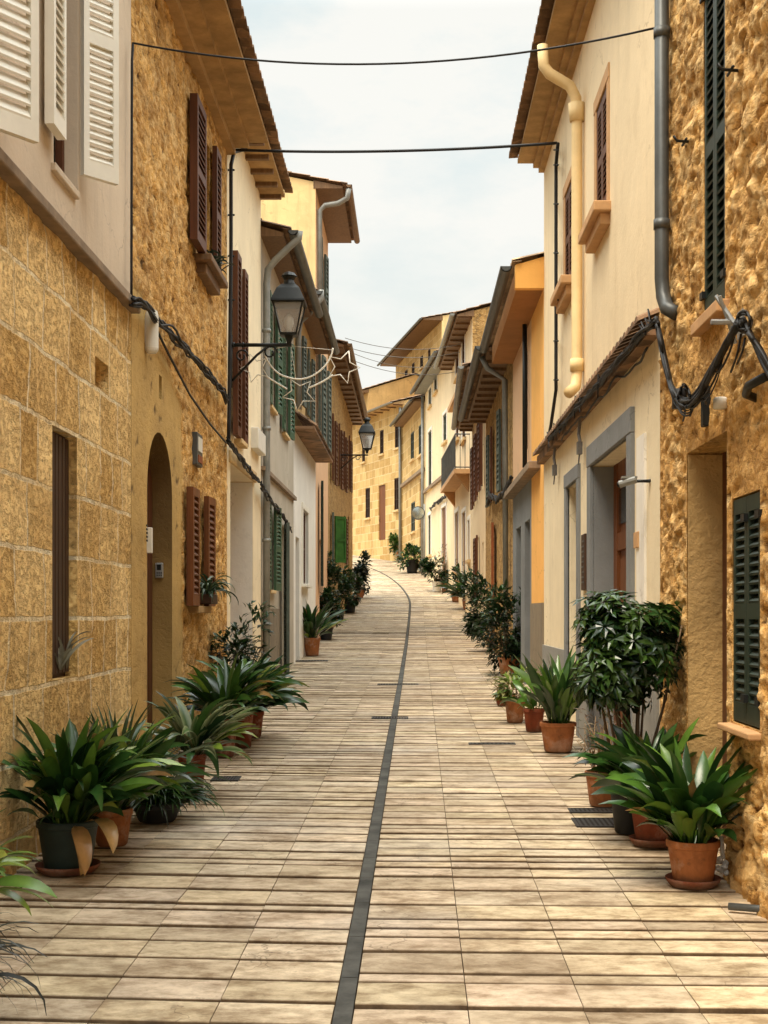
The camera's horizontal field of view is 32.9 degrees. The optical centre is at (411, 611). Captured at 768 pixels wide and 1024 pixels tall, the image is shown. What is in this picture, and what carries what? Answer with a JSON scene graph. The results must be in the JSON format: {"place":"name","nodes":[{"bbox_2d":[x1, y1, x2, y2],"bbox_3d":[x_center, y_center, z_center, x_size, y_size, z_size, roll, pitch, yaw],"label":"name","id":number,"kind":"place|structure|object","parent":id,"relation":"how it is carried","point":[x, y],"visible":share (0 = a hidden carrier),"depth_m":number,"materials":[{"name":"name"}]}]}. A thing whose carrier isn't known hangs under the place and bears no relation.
{"place":"outdoors","nodes":[
{"label":"outdoors","id":0,"kind":"place"},
{"bbox_2d":[0,555,767,1023],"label":"pavement","id":1,"kind":"structure","parent":0,"point":[506,889],"depth_m":6.60,"materials":[{"name":"stone"}]},
{"bbox_2d":[0,912,46,1015],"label":"potted plant","id":2,"kind":"object","parent":1,"relation":"on","point":[3,947],"visible":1,"depth_m":4.58,"materials":[{"name":"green plant"}]},
{"bbox_2d":[0,808,56,915],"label":"potted plant","id":3,"kind":"object","parent":1,"relation":"on","point":[12,858],"visible":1,"depth_m":5.46,"materials":[{"name":"green plant"}]},
{"bbox_2d":[0,708,183,876],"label":"potted plant","id":4,"kind":"object","parent":1,"relation":"on","point":[74,785],"visible":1,"depth_m":6.90,"materials":[{"name":"green plant"}]},
{"bbox_2d":[87,694,170,815],"bbox_3d":[-1.985,0.962,8.697,0.767,0.814,0.762,0,0,0],"label":"potted plant","id":5,"kind":"object","parent":1,"relation":"on","point":[124,729],"visible":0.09,"depth_m":8.75,"materials":[{"name":"green plant"}]},
{"bbox_2d":[51,702,228,846],"bbox_3d":[-1.716,0.965,7.698,1.086,0.854,1.049,0,0,43],"label":"potted plant","id":6,"kind":"object","parent":1,"relation":"on","point":[122,823],"visible":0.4,"depth_m":7.69,"materials":[{"name":"green plant"}]},
{"bbox_2d":[127,759,224,825],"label":"potted plant","id":7,"kind":"object","parent":1,"relation":"on","point":[154,809],"visible":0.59,"depth_m":8.41,"materials":[{"name":"green plant"}]},
{"bbox_2d":[127,691,260,794],"bbox_3d":[-1.655,0.965,9.564,1.071,0.758,1.051,0,0,0],"label":"potted plant","id":8,"kind":"object","parent":1,"relation":"on","point":[207,728],"visible":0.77,"depth_m":9.54,"materials":[{"name":"green plant"}]},
{"bbox_2d":[161,651,283,756],"bbox_3d":[-1.671,0.822,11.696,1.046,0.939,1.163,0,0,0],"label":"potted plant","id":9,"kind":"object","parent":1,"relation":"on","point":[239,686],"visible":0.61,"depth_m":11.55,"materials":[{"name":"green plant"}]},
{"bbox_2d":[210,776,241,781],"bbox_3d":[-1.482,1.343,10.359,0.220,0.046,0.220,0,0,0],"label":"drain grate","id":10,"kind":"object","parent":1,"relation":"in","point":[233,778],"visible":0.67,"depth_m":10.31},
{"bbox_2d":[208,601,276,668],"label":"potted plant","id":11,"kind":"object","parent":1,"relation":"on","point":[235,643],"visible":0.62,"depth_m":13.86,"materials":[{"name":"green plant"}]},
{"bbox_2d":[187,646,304,747],"bbox_3d":[-1.577,0.797,12.275,1.119,0.956,1.053,0,0,0],"label":"potted plant","id":12,"kind":"object","parent":1,"relation":"on","point":[286,692],"visible":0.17,"depth_m":12.23,"materials":[{"name":"green plant"}]},
{"bbox_2d":[208,655,309,737],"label":"potted plant","id":13,"kind":"object","parent":1,"relation":"on","point":[258,720],"visible":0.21,"depth_m":12.94,"materials":[{"name":"green plant"}]},
{"bbox_2d":[302,600,346,655],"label":"potted plant","id":14,"kind":"object","parent":1,"relation":"on","point":[313,622],"visible":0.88,"depth_m":25.89,"materials":[{"name":"green plant"}]},
{"bbox_2d":[319,586,345,639],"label":"potted plant","id":15,"kind":"object","parent":1,"relation":"on","point":[327,595],"visible":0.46,"depth_m":31.21,"materials":[{"name":"green plant"}]},
{"bbox_2d":[327,550,342,604],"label":"potted plant","id":16,"kind":"object","parent":1,"relation":"on","point":[331,572],"visible":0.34,"depth_m":33.28,"materials":[{"name":"green plant"}]},
{"bbox_2d":[338,564,356,619],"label":"potted plant","id":17,"kind":"object","parent":1,"relation":"on","point":[346,589],"visible":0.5,"depth_m":38.24,"materials":[{"name":"green plant"}]},
{"bbox_2d":[345,573,365,612],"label":"potted plant","id":18,"kind":"object","parent":1,"relation":"on","point":[355,600],"visible":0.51,"depth_m":41.65,"materials":[{"name":"green plant"}]},
{"bbox_2d":[353,550,372,597],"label":"potted plant","id":19,"kind":"object","parent":1,"relation":"on","point":[360,568],"visible":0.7,"depth_m":47.31,"materials":[{"name":"green plant"}]},
{"bbox_2d":[387,532,398,555],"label":"potted plant","id":20,"kind":"object","parent":1,"relation":"on","point":[393,538],"visible":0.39,"depth_m":66.64,"materials":[{"name":"green plant"}]},
{"bbox_2d":[395,543,420,572],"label":"potted plant","id":21,"kind":"object","parent":1,"relation":"on","point":[413,564],"visible":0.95,"depth_m":58.96,"materials":[{"name":"green plant"}]},
{"bbox_2d":[417,556,448,591],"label":"potted plant","id":22,"kind":"object","parent":1,"relation":"on","point":[426,566],"visible":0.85,"depth_m":50.08,"materials":[{"name":"green plant"}]},
{"bbox_2d":[426,544,447,591],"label":"potted plant","id":23,"kind":"object","parent":1,"relation":"on","point":[440,567],"visible":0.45,"depth_m":50.09,"materials":[{"name":"green plant"}]},
{"bbox_2d":[435,566,465,609],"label":"potted plant","id":24,"kind":"object","parent":1,"relation":"on","point":[453,590],"visible":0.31,"depth_m":42.68,"materials":[{"name":"green plant"}]},
{"bbox_2d":[443,563,459,601],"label":"potted plant","id":25,"kind":"object","parent":1,"relation":"on","point":[454,598],"visible":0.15,"depth_m":45.62,"materials":[{"name":"green plant"}]},
{"bbox_2d":[461,566,476,617],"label":"potted plant","id":26,"kind":"object","parent":1,"relation":"on","point":[469,582],"visible":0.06,"depth_m":35.59,"materials":[{"name":"green plant"}]},
{"bbox_2d":[458,570,494,651],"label":"potted plant","id":27,"kind":"object","parent":1,"relation":"on","point":[468,624],"visible":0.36,"depth_m":27.16,"materials":[{"name":"green plant"}]},
{"bbox_2d":[470,578,520,675],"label":"potted plant","id":28,"kind":"object","parent":1,"relation":"on","point":[509,648],"visible":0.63,"depth_m":21.02,"materials":[{"name":"green plant"}]},
{"bbox_2d":[484,669,523,705],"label":"potted plant","id":29,"kind":"object","parent":1,"relation":"on","point":[498,701],"visible":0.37,"depth_m":16.21,"materials":[{"name":"green plant"}]},
{"bbox_2d":[489,664,542,722],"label":"potted plant","id":30,"kind":"object","parent":1,"relation":"on","point":[514,714],"visible":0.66,"depth_m":14.29,"materials":[{"name":"green plant"}]},
{"bbox_2d":[499,679,544,731],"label":"potted plant","id":31,"kind":"object","parent":1,"relation":"on","point":[533,716],"visible":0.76,"depth_m":13.44,"materials":[{"name":"green plant"}]},
{"bbox_2d":[508,646,582,752],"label":"potted plant","id":32,"kind":"object","parent":1,"relation":"on","point":[553,698],"visible":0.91,"depth_m":11.84,"materials":[{"name":"green plant"}]},
{"bbox_2d":[574,705,633,806],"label":"potted plant","id":33,"kind":"object","parent":1,"relation":"on","point":[596,800],"visible":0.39,"depth_m":9.07,"materials":[{"name":"green plant"}]},
{"bbox_2d":[566,589,685,834],"bbox_3d":[1.401,0.619,8.178,0.878,1.526,0.786,0,0,0],"label":"potted plant","id":34,"kind":"object","parent":1,"relation":"on","point":[622,642],"visible":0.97,"depth_m":7.99,"materials":[{"name":"green plant"}]},
{"bbox_2d":[562,711,705,847],"bbox_3d":[1.413,0.996,7.826,0.930,0.790,1.003,0,0,-30],"label":"potted plant","id":35,"kind":"object","parent":1,"relation":"on","point":[608,760],"visible":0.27,"depth_m":7.72,"materials":[{"name":"green plant"}]},
{"bbox_2d":[591,727,757,889],"bbox_3d":[1.412,1.001,6.718,0.964,0.834,1.107,0,0,-23],"label":"potted plant","id":36,"kind":"object","parent":1,"relation":"on","point":[666,791],"visible":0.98,"depth_m":6.63,"materials":[{"name":"green plant"}]},
{"bbox_2d":[728,902,759,912],"bbox_3d":[1.664,1.405,6.171,0.319,0.045,0.045,0,0,18],"label":"drain spout","id":37,"kind":"object","parent":1,"relation":"on","point":[743,907],"visible":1,"depth_m":6.19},
{"bbox_2d":[241,0,543,388],"label":"sky","id":38,"kind":"structure","parent":0,"point":[437,229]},
{"bbox_2d":[341,570,467,1023],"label":"street","id":39,"kind":"structure","parent":0,"point":[379,838],"depth_m":7.42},
{"bbox_2d":[332,562,410,1023],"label":"gutter strip","id":40,"kind":"object","parent":39,"relation":"on","point":[343,1010],"visible":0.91,"depth_m":6.56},
{"bbox_2d":[371,716,407,721],"bbox_3d":[-0.252,1.225,14.878,0.420,0.046,0.220,0,0,0],"label":"drain grate","id":41,"kind":"object","parent":39,"relation":"on","point":[389,717],"visible":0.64,"depth_m":14.88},
{"bbox_2d":[377,683,418,684],"bbox_3d":[-0.211,1.103,19.567,0.620,0.046,0.220,0,0,0],"label":"drain grate","id":42,"kind":"object","parent":39,"relation":"on","point":[398,684],"visible":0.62,"depth_m":19.47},
{"bbox_2d":[411,504,424,576],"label":"traffic mirror","id":43,"kind":"object","parent":39,"relation":"on","point":[417,512],"visible":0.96,"depth_m":56.99,"materials":[{"name":"grey mirror"}]},
{"bbox_2d":[468,742,515,744],"bbox_3d":[0.772,1.286,12.545,0.450,0.043,0.120,0,0,0],"label":"drain grate","id":44,"kind":"object","parent":39,"relation":"on","point":[491,743],"visible":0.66,"depth_m":12.54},
{"bbox_2d":[568,808,612,813],"bbox_3d":[1.278,1.380,8.935,0.400,0.044,0.160,0,0,0],"label":"drain grate","id":45,"kind":"object","parent":39,"relation":"on","point":[590,810],"visible":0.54,"depth_m":8.92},
{"bbox_2d":[571,818,613,827],"bbox_3d":[1.268,1.391,8.497,0.420,0.048,0.300,0,0,0],"label":"drain grate","id":46,"kind":"object","parent":39,"relation":"on","point":[593,822],"visible":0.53,"depth_m":8.48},
{"bbox_3d":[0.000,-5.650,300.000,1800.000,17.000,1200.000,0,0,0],"label":"ground","id":47,"kind":"structure","parent":0,"visible":0},
{"bbox_2d":[0,0,140,877],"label":"house","id":48,"kind":"structure","parent":47,"relation":"on","point":[66,310],"depth_m":8.05,"materials":[{"name":"stone"}]},
{"bbox_2d":[54,136,63,171],"bbox_3d":[-2.277,-3.650,8.080,0.085,1.920,0.580,0,0,0],"label":"window","id":49,"kind":"structure","parent":48,"relation":"in","point":[58,144],"depth_m":8.31,"materials":[{"name":"brown paint"}]},
{"bbox_2d":[55,631,92,669],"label":"dried plant","id":50,"kind":"object","parent":48,"relation":"on","point":[63,658],"visible":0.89,"depth_m":8.12,"materials":[{"name":"grey plant"}]},
{"bbox_2d":[130,42,133,295],"bbox_3d":[-2.105,-3.318,9.780,0.021,1.955,0.077,0,0,0],"label":"cable","id":51,"kind":"object","parent":48,"relation":"attached to","point":[131,193],"visible":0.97,"depth_m":9.75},
{"bbox_2d":[131,0,277,753],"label":"house","id":52,"kind":"structure","parent":47,"relation":"on","point":[197,119],"depth_m":11.98,"materials":[{"name":"stone"}]},
{"bbox_2d":[146,524,152,552],"bbox_3d":[-2.132,-0.587,10.455,0.051,0.218,0.266,0,0,-2],"label":"intercom","id":53,"kind":"object","parent":52,"relation":"attached to","point":[149,537],"visible":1,"depth_m":10.54,"materials":[{"name":"white plastic"}]},
{"bbox_2d":[147,460,151,733],"bbox_3d":[-2.357,-0.030,11.100,0.065,2.960,1.120,0,0,0],"label":"door","id":54,"kind":"structure","parent":52,"relation":"in","point":[149,478],"depth_m":11.51,"materials":[{"name":"brown paint"}]},
{"bbox_2d":[145,309,158,353],"bbox_3d":[-2.107,-2.264,10.488,0.125,0.355,0.110,0,0,0],"label":"junction box","id":55,"kind":"object","parent":52,"relation":"attached to","point":[151,337],"visible":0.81,"depth_m":10.44,"materials":[{"name":"white plastic"}]},
{"bbox_2d":[155,563,162,577],"bbox_3d":[-2.261,-0.372,11.633,0.067,0.134,0.045,0,0,0],"label":"keypad","id":56,"kind":"object","parent":52,"relation":"attached to","point":[158,570],"visible":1,"depth_m":11.62,"materials":[{"name":"metal"}]},
{"bbox_2d":[129,295,228,404],"bbox_3d":[-2.058,-2.357,12.068,0.091,0.231,5.099,0,0,0],"label":"cable bundle","id":57,"kind":"object","parent":52,"relation":"attached to","point":[140,302],"visible":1,"depth_m":11.39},
{"bbox_2d":[159,333,226,443],"bbox_3d":[-2.090,-2.121,12.560,0.021,0.459,4.143,0,0,0],"label":"cable","id":58,"kind":"object","parent":52,"relation":"attached to","point":[186,388],"visible":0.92,"depth_m":12.04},
{"bbox_2d":[192,432,202,467],"bbox_3d":[-2.131,-1.605,12.880,0.077,0.320,0.320,0,0,0],"label":"meter box","id":59,"kind":"object","parent":52,"relation":"attached to","point":[197,449],"visible":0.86,"depth_m":12.73,"materials":[{"name":"white plastic"}]},
{"bbox_2d":[200,573,238,603],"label":"window plant","id":60,"kind":"object","parent":52,"relation":"on","point":[208,587],"depth_m":12.99,"materials":[{"name":"green plant"}]},
{"bbox_2d":[207,249,234,274],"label":"window plant","id":61,"kind":"object","parent":52,"relation":"on","point":[219,261],"depth_m":13.35,"materials":[{"name":"green plant"}]},
{"bbox_2d":[236,142,556,152],"bbox_3d":[-0.216,-5.251,14.670,3.689,0.187,0.031,0,0,10],"label":"overhead wire","id":62,"kind":"object","parent":52,"relation":"attached to","point":[398,150],"visible":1,"depth_m":14.65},
{"bbox_2d":[227,133,292,669],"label":"house","id":63,"kind":"structure","parent":47,"relation":"on","point":[258,177],"depth_m":17.41,"materials":[{"name":"paint"}]},
{"bbox_2d":[227,148,246,439],"bbox_3d":[-2.105,-3.885,15.514,0.109,3.871,1.567,0,0,0],"label":"cable","id":64,"kind":"object","parent":63,"relation":"attached to","point":[230,215],"visible":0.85,"depth_m":14.89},
{"bbox_2d":[226,437,260,482],"bbox_3d":[-2.075,-1.849,16.110,0.116,0.275,3.358,0,0,0],"label":"cable bundle","id":65,"kind":"object","parent":63,"relation":"attached to","point":[241,458],"visible":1,"depth_m":15.70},
{"bbox_2d":[251,427,265,455],"bbox_3d":[-2.105,-2.329,17.797,0.110,0.282,0.874,0,0,0],"label":"meter box","id":66,"kind":"object","parent":63,"relation":"attached to","point":[258,442],"visible":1,"depth_m":17.48,"materials":[{"name":"white plastic"}]},
{"bbox_2d":[231,271,306,387],"bbox_3d":[-1.698,-3.312,15.250,0.905,1.360,0.395,0,0,0],"label":"street lamp","id":67,"kind":"object","parent":63,"relation":"attached to","point":[287,299],"visible":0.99,"depth_m":15.14,"materials":[{"name":"black metal"}]},
{"bbox_2d":[240,346,359,410],"bbox_3d":[-1.331,-2.775,15.450,1.442,0.778,0.021,0,0,0],"label":"garland","id":68,"kind":"object","parent":63,"relation":"attached to","point":[295,378],"visible":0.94,"depth_m":15.44,"materials":[{"name":"white paint"}]},
{"bbox_2d":[260,218,322,672],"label":"house","id":69,"kind":"structure","parent":47,"relation":"on","point":[282,250],"depth_m":20.18,"materials":[{"name":"white paint"}]},
{"bbox_2d":[260,481,291,532],"bbox_3d":[-2.062,-1.561,20.014,0.104,0.447,4.895,0,0,0],"label":"cable bundle","id":70,"kind":"object","parent":69,"relation":"attached to","point":[265,491],"visible":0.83,"depth_m":19.07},
{"bbox_2d":[261,171,359,637],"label":"house","id":71,"kind":"structure","parent":47,"relation":"on","point":[320,212],"depth_m":29.57,"materials":[{"name":"yellow paint"}]},
{"bbox_2d":[294,287,339,663],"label":"house","id":72,"kind":"structure","parent":47,"relation":"on","point":[311,449],"depth_m":25.76,"materials":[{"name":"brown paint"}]},
{"bbox_2d":[303,512,304,583],"bbox_3d":[-2.217,-1.285,26.050,0.045,1.470,1.300,0,0,0],"label":"window","id":73,"kind":"structure","parent":72,"relation":"in","point":[303,512],"depth_m":26.65,"materials":[{"name":"brown paint"}]},
{"bbox_2d":[328,339,368,626],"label":"house","id":74,"kind":"structure","parent":47,"relation":"on","point":[349,409],"depth_m":38.03,"materials":[{"name":"yellow"}]},
{"bbox_2d":[340,417,375,468],"bbox_3d":[-1.609,-4.889,38.000,1.082,1.600,0.494,0,0,0],"label":"street lamp","id":75,"kind":"object","parent":74,"relation":"attached to","point":[366,432],"visible":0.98,"depth_m":37.85,"materials":[{"name":"black metal"}]},
{"bbox_2d":[353,395,421,561],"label":"house","id":76,"kind":"structure","parent":47,"relation":"on","point":[377,496],"depth_m":68.99,"materials":[{"name":"stone"}]},
{"bbox_2d":[366,488,369,517],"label":"window","id":77,"kind":"structure","parent":76,"relation":"in","point":[367,489],"depth_m":70.81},
{"bbox_2d":[380,429,383,453],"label":"window","id":78,"kind":"structure","parent":76,"relation":"in","point":[382,431],"depth_m":68.78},
{"bbox_2d":[379,485,384,539],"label":"door","id":79,"kind":"structure","parent":76,"relation":"in","point":[381,488],"depth_m":68.80,"materials":[{"name":"red wood"}]},
{"bbox_2d":[394,478,398,509],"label":"window","id":80,"kind":"structure","parent":76,"relation":"in","point":[396,481],"depth_m":67.04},
{"bbox_2d":[362,373,418,410],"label":"house","id":81,"kind":"structure","parent":47,"relation":"on","point":[379,394],"depth_m":77.50,"materials":[{"name":"paint"}]},
{"bbox_2d":[389,395,424,572],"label":"house","id":82,"kind":"structure","parent":47,"relation":"on","point":[408,418],"depth_m":62.27,"materials":[{"name":"stone"}]},
{"bbox_2d":[377,311,454,377],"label":"house","id":83,"kind":"structure","parent":47,"relation":"on","point":[427,333],"depth_m":79.00,"materials":[{"name":"paint"}]},
{"bbox_2d":[409,349,451,589],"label":"house","id":84,"kind":"structure","parent":47,"relation":"on","point":[436,390],"depth_m":53.66,"materials":[{"name":"paint"}]},
{"bbox_2d":[429,431,430,484],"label":"window","id":85,"kind":"structure","parent":84,"relation":"in","point":[430,431],"depth_m":56.51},
{"bbox_2d":[442,507,445,567],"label":"door","id":86,"kind":"structure","parent":84,"relation":"in","point":[444,509],"depth_m":51.38,"materials":[{"name":"red wood"}]},
{"bbox_2d":[433,302,490,612],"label":"house","id":87,"kind":"structure","parent":47,"relation":"on","point":[464,328],"depth_m":43.10,"materials":[{"name":"brown paint"}]},
{"bbox_2d":[451,362,485,641],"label":"house","id":88,"kind":"structure","parent":47,"relation":"on","point":[477,478],"depth_m":33.49,"materials":[{"name":"white paint"}]},
{"bbox_2d":[458,345,512,656],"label":"house","id":89,"kind":"structure","parent":47,"relation":"on","point":[487,398],"depth_m":24.76,"materials":[{"name":"beige paint"}]},
{"bbox_2d":[485,475,512,507],"bbox_3d":[1.597,-2.223,24.524,0.174,0.524,8.060,0,0,0],"label":"cable bundle","id":90,"kind":"object","parent":89,"relation":"attached to","point":[495,498],"visible":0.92,"depth_m":23.55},
{"bbox_2d":[480,251,543,693],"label":"house","id":91,"kind":"structure","parent":47,"relation":"on","point":[513,333],"depth_m":18.51,"materials":[{"name":"orange paint"}]},
{"bbox_2d":[527,351,527,448],"bbox_3d":[1.748,-3.150,19.425,0.045,1.500,0.650,0,0,0],"label":"window","id":92,"kind":"structure","parent":91,"relation":"in","point":[527,351],"depth_m":19.70,"materials":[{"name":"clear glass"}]},
{"bbox_2d":[509,0,659,748],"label":"house","id":93,"kind":"structure","parent":47,"relation":"on","point":[589,108],"depth_m":12.15,"materials":[{"name":"paint"}]},
{"bbox_2d":[548,142,559,431],"bbox_3d":[1.650,-3.792,14.915,0.098,3.497,1.345,0,0,1],"label":"cable","id":94,"kind":"object","parent":93,"relation":"attached to","point":[556,253],"visible":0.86,"depth_m":14.71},
{"bbox_2d":[552,447,556,484],"bbox_3d":[1.645,-1.697,15.009,0.050,0.444,0.098,0,0,0],"label":"cable junction","id":95,"kind":"object","parent":93,"relation":"hanging from","point":[554,470],"visible":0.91,"depth_m":14.99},
{"bbox_2d":[576,420,582,464],"bbox_3d":[1.645,-1.670,12.777,0.050,0.444,0.098,0,0,0],"label":"cable junction","id":96,"kind":"object","parent":93,"relation":"hanging from","point":[579,447],"visible":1,"depth_m":12.76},
{"bbox_2d":[581,533,586,589],"bbox_3d":[1.690,-0.488,12.758,0.039,0.550,0.258,0,0,0],"label":"wall plaque","id":97,"kind":"object","parent":93,"relation":"attached to","point":[583,561],"depth_m":12.63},
{"bbox_2d":[547,309,654,447],"bbox_3d":[1.583,-1.947,11.764,0.085,0.299,6.786,0,0,0],"label":"cable bundle","id":98,"kind":"object","parent":93,"relation":"attached to","point":[639,335],"visible":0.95,"depth_m":10.39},
{"bbox_2d":[561,347,647,440],"bbox_3d":[1.641,-1.858,11.705,0.048,0.111,5.391,0,0,0],"label":"cable","id":99,"kind":"object","parent":93,"relation":"attached to","point":[625,375],"visible":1,"depth_m":10.71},
{"bbox_2d":[613,458,625,738],"bbox_3d":[1.925,-0.033,11.160,0.070,2.694,2.100,0,0,0],"label":"door","id":100,"kind":"structure","parent":93,"relation":"in","point":[619,468],"depth_m":11.92,"materials":[{"name":"red wood"}]},
{"bbox_2d":[617,476,650,487],"bbox_3d":[1.600,-0.931,9.293,0.269,0.082,0.087,0,0,8],"label":"security camera","id":101,"kind":"object","parent":93,"relation":"attached to","point":[627,481],"visible":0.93,"depth_m":9.29,"materials":[{"name":"white metal"}]},
{"bbox_2d":[633,531,638,548],"bbox_3d":[1.678,-0.538,9.718,0.016,0.120,0.180,0,0,0],"label":"wall plaque","id":102,"kind":"object","parent":93,"relation":"attached to","point":[635,539],"depth_m":9.67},
{"bbox_2d":[653,0,767,922],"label":"house","id":103,"kind":"structure","parent":47,"relation":"on","point":[710,225],"depth_m":7.45,"materials":[{"name":"stone"}]},
{"bbox_2d":[133,27,653,64],"bbox_3d":[-0.221,-4.074,9.283,3.852,0.390,0.014,0,0,14],"label":"overhead wire","id":104,"kind":"object","parent":103,"relation":"attached to","point":[446,60],"visible":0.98,"depth_m":9.24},
{"bbox_2d":[701,386,710,426],"bbox_3d":[1.692,-1.185,7.466,0.055,0.240,0.070,0,0,0],"label":"wall vent","id":105,"kind":"object","parent":103,"relation":"attached to","point":[705,412],"depth_m":7.43,"materials":[{"name":"black metal"}]},
{"bbox_2d":[654,309,767,421],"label":"cable bundle","id":106,"kind":"object","parent":103,"relation":"attached to","point":[684,398],"visible":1,"depth_m":6.76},
{"bbox_2d":[713,397,726,409],"bbox_3d":[1.670,-1.131,7.038,0.080,0.060,0.080,0,0,0],"label":"bell knob","id":107,"kind":"object","parent":103,"relation":"attached to","point":[719,403],"visible":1,"depth_m":7.01,"materials":[{"name":"white plastic"}]},
{"bbox_2d":[715,836,728,875],"bbox_3d":[1.633,1.285,6.845,0.076,0.210,0.073,0,0,23],"label":"ornament","id":108,"kind":"object","parent":103,"relation":"hanging from","point":[723,867],"visible":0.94,"depth_m":6.84,"materials":[{"name":"grey stone"}]},
{"bbox_2d":[722,451,726,837],"bbox_3d":[1.948,0.245,7.530,0.065,2.510,1.040,0,0,0],"label":"door","id":109,"kind":"structure","parent":103,"relation":"in","point":[724,455],"depth_m":7.97,"materials":[{"name":"brown paint"}]},
{"bbox_2d":[710,294,744,343],"bbox_3d":[1.620,-1.515,6.697,0.160,0.251,0.120,0,0,0],"label":"cable bracket","id":110,"kind":"object","parent":103,"relation":"attached to","point":[729,320],"visible":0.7,"depth_m":6.69,"materials":[{"name":"metal"}]},
{"bbox_2d":[716,63,738,76],"bbox_3d":[1.659,-2.834,6.769,0.105,0.044,0.123,0,0,42],"label":"wall hook","id":111,"kind":"object","parent":103,"relation":"attached to","point":[731,69],"depth_m":6.76,"materials":[{"name":"black metal"}]},
{"bbox_2d":[742,372,767,402],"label":"pipe stub","id":112,"kind":"object","parent":103,"relation":"attached to","point":[751,384],"visible":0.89,"depth_m":6.19,"materials":[{"name":"black metal"}]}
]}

